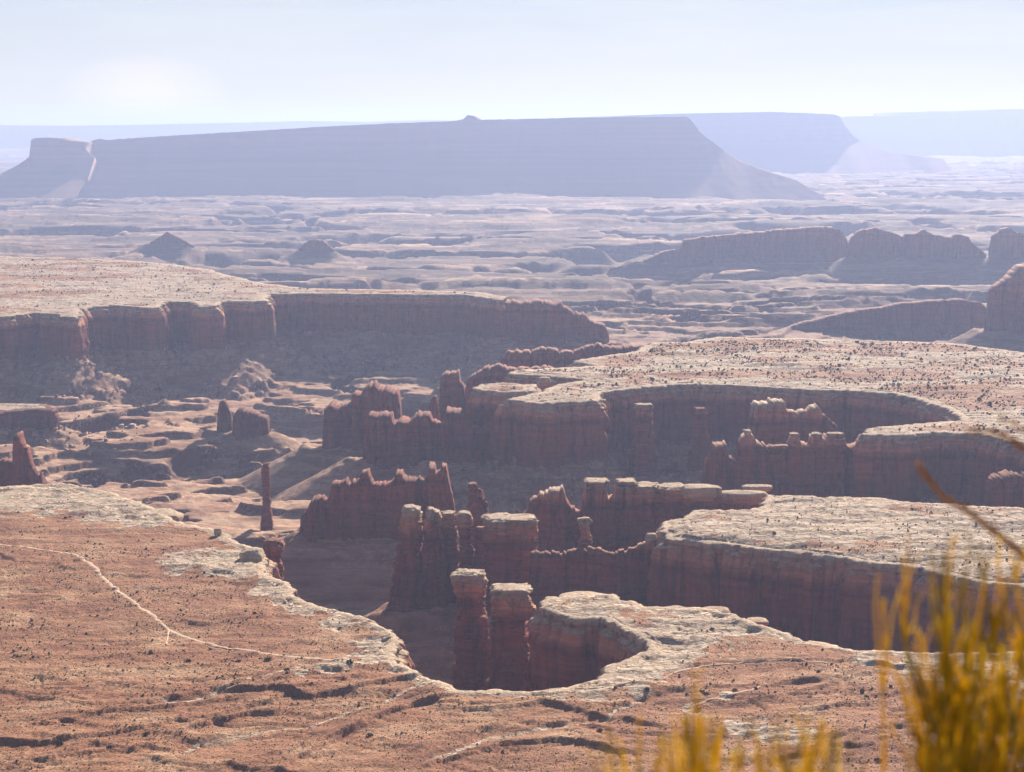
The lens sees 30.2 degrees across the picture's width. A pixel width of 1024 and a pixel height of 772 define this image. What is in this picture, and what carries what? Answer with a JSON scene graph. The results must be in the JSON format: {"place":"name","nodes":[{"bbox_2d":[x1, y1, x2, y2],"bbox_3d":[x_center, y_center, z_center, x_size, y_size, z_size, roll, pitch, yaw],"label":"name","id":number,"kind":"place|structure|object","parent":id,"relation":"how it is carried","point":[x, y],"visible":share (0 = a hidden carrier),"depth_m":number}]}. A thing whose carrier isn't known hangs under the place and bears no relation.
{"place":"outdoors","nodes":[
{"label":"outdoors","id":0,"kind":"place"},
{"bbox_2d":[0,544,338,660],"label":"dirt track","id":1,"kind":"structure","parent":0,"point":[110,584],"depth_m":1434.23},
{"bbox_2d":[0,256,510,361],"bbox_3d":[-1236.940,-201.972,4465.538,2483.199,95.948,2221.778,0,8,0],"label":"western cliff","id":2,"kind":"structure","parent":0,"point":[73,333],"depth_m":3964.54},
{"bbox_2d":[0,257,465,312],"bbox_3d":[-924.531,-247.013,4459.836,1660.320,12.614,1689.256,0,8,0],"label":"scrub","id":3,"kind":"object","parent":2,"relation":"on","point":[124,278],"visible":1,"depth_m":4464.35},
{"bbox_2d":[467,382,541,426],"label":"rock cliff","id":4,"kind":"structure","parent":0,"point":[483,402],"depth_m":2646.02},
{"bbox_2d":[0,483,1014,695],"bbox_3d":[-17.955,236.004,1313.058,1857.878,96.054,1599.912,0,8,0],"label":"rim","id":5,"kind":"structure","parent":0,"point":[568,651],"depth_m":1430.95},
{"bbox_2d":[136,508,183,521],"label":"boulder","id":6,"kind":"object","parent":5,"relation":"on","point":[175,515],"visible":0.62,"depth_m":1819.90},
{"bbox_2d":[214,527,221,534],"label":"boulder","id":7,"kind":"object","parent":5,"relation":"on","point":[217,530],"visible":1,"depth_m":1721.25},
{"bbox_2d":[544,596,558,599],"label":"boulder","id":8,"kind":"object","parent":5,"relation":"on","point":[549,597],"visible":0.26,"depth_m":1516.47},
{"bbox_2d":[559,591,596,597],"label":"boulder","id":9,"kind":"object","parent":5,"relation":"on","point":[578,593],"visible":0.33,"depth_m":1521.75},
{"bbox_2d":[703,606,730,612],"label":"boulder","id":10,"kind":"object","parent":5,"relation":"on","point":[723,609],"visible":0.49,"depth_m":1507.32},
{"bbox_2d":[747,617,768,625],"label":"boulder","id":11,"kind":"object","parent":5,"relation":"on","point":[761,621],"visible":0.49,"depth_m":1464.98},
{"bbox_2d":[0,148,1023,771],"bbox_3d":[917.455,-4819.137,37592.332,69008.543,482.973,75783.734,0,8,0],"label":"canyon ground","id":12,"kind":"structure","parent":0,"point":[176,452],"depth_m":2668.19},
{"bbox_2d":[0,431,44,486],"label":"butte","id":13,"kind":"object","parent":12,"relation":"on","point":[19,469],"visible":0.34,"depth_m":2424.91},
{"bbox_2d":[0,403,59,429],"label":"cliff","id":14,"kind":"structure","parent":12,"relation":"on","point":[42,418],"depth_m":3101.31},
{"bbox_2d":[0,137,97,198],"bbox_3d":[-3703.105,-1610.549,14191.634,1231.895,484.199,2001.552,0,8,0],"label":"butte","id":15,"kind":"object","parent":12,"relation":"on","point":[54,167],"visible":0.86,"depth_m":13961.04},
{"bbox_2d":[150,231,193,247],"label":"butte","id":16,"kind":"object","parent":12,"relation":"on","point":[167,237],"visible":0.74,"depth_m":7872.70},
{"bbox_2d":[217,399,231,432],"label":"butte","id":17,"kind":"object","parent":12,"relation":"on","point":[224,420],"visible":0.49,"depth_m":3127.23},
{"bbox_2d":[0,120,456,148],"bbox_3d":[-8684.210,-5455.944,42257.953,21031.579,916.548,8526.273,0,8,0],"label":"mesa","id":18,"kind":"structure","parent":12,"relation":"on","point":[16,136],"depth_m":39686.49},
{"bbox_2d":[239,547,263,562],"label":"boulder","id":19,"kind":"object","parent":12,"relation":"on","point":[252,554],"visible":0.84,"depth_m":1615.68},
{"bbox_2d":[232,406,270,440],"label":"butte","id":20,"kind":"object","parent":12,"relation":"on","point":[248,423],"visible":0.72,"depth_m":3093.51},
{"bbox_2d":[260,462,274,530],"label":"rock spire","id":21,"kind":"object","parent":12,"relation":"on","point":[266,523],"visible":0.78,"depth_m":2387.93},
{"bbox_2d":[263,537,284,579],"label":"rock tower","id":22,"kind":"structure","parent":12,"relation":"on","point":[273,548],"depth_m":1751.21},
{"bbox_2d":[298,239,334,251],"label":"butte","id":23,"kind":"object","parent":12,"relation":"on","point":[315,245],"visible":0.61,"depth_m":7471.79},
{"bbox_2d":[322,380,401,450],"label":"rock formation","id":24,"kind":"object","parent":12,"relation":"on","point":[344,425],"visible":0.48,"depth_m":2859.46},
{"bbox_2d":[299,461,456,542],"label":"rock fin","id":25,"kind":"object","parent":12,"relation":"on","point":[365,506],"visible":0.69,"depth_m":2121.46},
{"bbox_2d":[388,504,423,611],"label":"rock tower","id":26,"kind":"structure","parent":12,"relation":"on","point":[405,594],"depth_m":1826.91},
{"bbox_2d":[363,406,494,469],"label":"rock fin","id":27,"kind":"object","parent":12,"relation":"on","point":[456,435],"visible":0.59,"depth_m":2610.01},
{"bbox_2d":[421,506,448,609],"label":"rock tower","id":28,"kind":"structure","parent":12,"relation":"on","point":[434,591],"depth_m":1825.18},
{"bbox_2d":[430,395,439,420],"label":"rock spire","id":29,"kind":"object","parent":12,"relation":"on","point":[434,408],"visible":0.26,"depth_m":2772.59},
{"bbox_2d":[440,510,459,602],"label":"rock tower","id":30,"kind":"structure","parent":12,"relation":"on","point":[450,533],"depth_m":1841.86},
{"bbox_2d":[76,115,827,199],"bbox_3d":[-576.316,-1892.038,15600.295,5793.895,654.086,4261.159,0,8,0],"label":"mesa","id":31,"kind":"structure","parent":12,"relation":"on","point":[673,157],"depth_m":14289.73},
{"bbox_2d":[439,369,466,421],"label":"butte","id":32,"kind":"object","parent":12,"relation":"on","point":[452,391],"visible":0.41,"depth_m":2901.69},
{"bbox_2d":[455,510,474,568],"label":"rock tower","id":33,"kind":"structure","parent":12,"relation":"on","point":[464,519],"depth_m":1838.38},
{"bbox_2d":[450,568,487,690],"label":"rock tower","id":34,"kind":"structure","parent":12,"relation":"on","point":[469,587],"depth_m":1576.65},
{"bbox_2d":[467,482,488,551],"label":"rock spire","id":35,"kind":"object","parent":12,"relation":"on","point":[477,507],"visible":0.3,"depth_m":2027.40},
{"bbox_2d":[473,526,484,568],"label":"rock tower","id":36,"kind":"structure","parent":12,"relation":"on","point":[479,552],"depth_m":1835.39},
{"bbox_2d":[475,614,490,690],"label":"rock spire","id":37,"kind":"object","parent":12,"relation":"on","point":[483,673],"visible":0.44,"depth_m":1570.59},
{"bbox_2d":[0,328,974,684],"bbox_3d":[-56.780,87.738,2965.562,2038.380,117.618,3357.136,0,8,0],"label":"rubble","id":38,"kind":"object","parent":12,"relation":"on","point":[282,350],"visible":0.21,"depth_m":3593.33},
{"bbox_2d":[480,512,538,615],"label":"rock tower","id":39,"kind":"structure","parent":12,"relation":"on","point":[510,541],"depth_m":1804.67},
{"bbox_2d":[465,363,553,415],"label":"rock fin","id":40,"kind":"object","parent":12,"relation":"on","point":[489,374],"visible":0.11,"depth_m":2967.29},
{"bbox_2d":[485,583,535,690],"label":"rock tower","id":41,"kind":"structure","parent":12,"relation":"on","point":[513,608],"depth_m":1526.44},
{"bbox_2d":[0,499,1023,771],"bbox_3d":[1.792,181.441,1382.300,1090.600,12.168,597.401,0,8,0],"label":"scrub","id":42,"kind":"object","parent":12,"relation":"on","point":[183,614],"visible":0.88,"depth_m":1249.73},
{"bbox_2d":[527,547,586,627],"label":"rock fin","id":43,"kind":"object","parent":12,"relation":"on","point":[554,573],"visible":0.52,"depth_m":1767.37},
{"bbox_2d":[505,298,609,346],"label":"mesa","id":44,"kind":"structure","parent":12,"relation":"on","point":[535,322],"depth_m":4026.04},
{"bbox_2d":[500,342,648,368],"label":"rock fin","id":45,"kind":"object","parent":12,"relation":"on","point":[540,356],"visible":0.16,"depth_m":3183.56},
{"bbox_2d":[577,517,592,548],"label":"rock tower","id":46,"kind":"structure","parent":12,"relation":"on","point":[586,540],"depth_m":1784.22},
{"bbox_2d":[586,531,657,605],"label":"rock fin","id":47,"kind":"object","parent":12,"relation":"on","point":[622,574],"visible":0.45,"depth_m":1760.38},
{"bbox_2d":[523,477,758,552],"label":"rock fin","id":48,"kind":"object","parent":12,"relation":"on","point":[630,512],"visible":0.45,"depth_m":1979.30},
{"bbox_2d":[628,403,656,475],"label":"rock tower","id":49,"kind":"structure","parent":12,"relation":"on","point":[642,456],"depth_m":2552.55},
{"bbox_2d":[561,658,827,692],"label":"footpath","id":50,"kind":"structure","parent":12,"relation":"on","point":[742,662],"depth_m":1309.28},
{"bbox_2d":[688,407,710,471],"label":"rock tower","id":51,"kind":"structure","parent":12,"relation":"on","point":[698,450],"depth_m":2584.76},
{"bbox_2d":[608,226,847,275],"bbox_3d":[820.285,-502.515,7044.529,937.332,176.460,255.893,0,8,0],"label":"mesa","id":52,"kind":"structure","parent":12,"relation":"on","point":[810,244],"depth_m":6987.70},
{"bbox_2d":[715,490,767,504],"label":"boulder","id":53,"kind":"object","parent":12,"relation":"on","point":[746,497],"visible":0.91,"depth_m":1928.00},
{"bbox_2d":[741,484,772,491],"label":"boulder","id":54,"kind":"object","parent":12,"relation":"on","point":[764,487],"visible":0.77,"depth_m":1962.17},
{"bbox_2d":[570,112,950,173],"bbox_3d":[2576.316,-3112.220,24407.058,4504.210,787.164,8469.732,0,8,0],"label":"mesa","id":55,"kind":"structure","parent":12,"relation":"on","point":[794,143],"depth_m":21627.45},
{"bbox_2d":[701,429,863,497],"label":"rock fin","id":56,"kind":"object","parent":12,"relation":"on","point":[817,464],"visible":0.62,"depth_m":2315.72},
{"bbox_2d":[747,397,837,444],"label":"rock fin","id":57,"kind":"object","parent":12,"relation":"on","point":[773,421],"visible":0.34,"depth_m":2529.21},
{"bbox_2d":[683,497,1023,573],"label":"scrub","id":58,"kind":"object","parent":12,"relation":"on","point":[774,532],"visible":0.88,"depth_m":1721.13},
{"bbox_2d":[845,227,902,259],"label":"butte","id":59,"kind":"object","parent":12,"relation":"on","point":[871,243],"visible":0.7,"depth_m":6763.39},
{"bbox_2d":[787,298,985,341],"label":"mesa","id":60,"kind":"structure","parent":12,"relation":"on","point":[923,320],"depth_m":4729.28},
{"bbox_2d":[841,109,1023,156],"bbox_3d":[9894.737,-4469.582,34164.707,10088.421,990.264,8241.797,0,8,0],"label":"mesa","id":61,"kind":"structure","parent":12,"relation":"on","point":[994,133],"depth_m":31626.82},
{"bbox_2d":[899,229,985,258],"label":"butte","id":62,"kind":"object","parent":12,"relation":"on","point":[922,244],"visible":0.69,"depth_m":6718.72},
{"bbox_2d":[981,469,1023,507],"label":"butte","id":63,"kind":"object","parent":12,"relation":"on","point":[1004,488],"visible":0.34,"depth_m":2143.58},
{"bbox_2d":[984,263,1023,333],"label":"mesa","id":64,"kind":"structure","parent":12,"relation":"on","point":[1005,306],"depth_m":4483.00},
{"bbox_2d":[988,227,1023,261],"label":"butte","id":65,"kind":"object","parent":12,"relation":"on","point":[1006,244],"visible":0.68,"depth_m":6662.40},
{"bbox_2d":[0,0,1023,125],"label":"sky","id":66,"kind":"structure","parent":0,"point":[63,62]},
{"bbox_2d":[681,484,722,500],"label":"boulder","id":67,"kind":"object","parent":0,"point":[702,492],"visible":1,"depth_m":1921.49},
{"bbox_2d":[681,686,760,711],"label":"wash track","id":68,"kind":"structure","parent":0,"point":[729,695],"depth_m":1232.14},
{"bbox_2d":[492,337,1023,505],"bbox_3d":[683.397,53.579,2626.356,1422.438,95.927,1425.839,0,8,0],"label":"plateau cliff","id":69,"kind":"structure","parent":0,"point":[552,434],"depth_m":2543.83},
{"bbox_2d":[537,377,550,387],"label":"boulder","id":70,"kind":"object","parent":69,"relation":"on","point":[543,382],"visible":1,"depth_m":2757.61},
{"bbox_2d":[501,338,1023,433],"bbox_3d":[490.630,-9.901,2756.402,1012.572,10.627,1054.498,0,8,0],"label":"scrub","id":71,"kind":"object","parent":69,"relation":"on","point":[989,403],"visible":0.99,"depth_m":2874.97},
{"bbox_2d":[645,495,1023,653],"bbox_3d":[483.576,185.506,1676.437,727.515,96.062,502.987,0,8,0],"label":"canyon cliff","id":72,"kind":"structure","parent":0,"point":[812,595],"depth_m":1641.92},
{"bbox_2d":[645,533,657,543],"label":"boulder","id":73,"kind":"object","parent":72,"relation":"on","point":[650,538],"visible":1,"depth_m":1721.27},
{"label":"viewpoint ledge","id":74,"kind":"structure","parent":0,"visible":0},
{"bbox_2d":[568,665,866,771],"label":"yellow bush","id":75,"kind":"object","parent":74,"relation":"on","point":[694,749],"visible":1,"depth_m":2.20},
{"bbox_2d":[874,527,1023,771],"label":"yellow bush","id":76,"kind":"object","parent":74,"relation":"on","point":[959,731],"visible":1,"depth_m":2.46},
{"bbox_2d":[915,413,1023,557],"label":"bare twig","id":77,"kind":"object","parent":74,"relation":"on","point":[1011,545],"visible":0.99,"depth_m":2.71}
]}

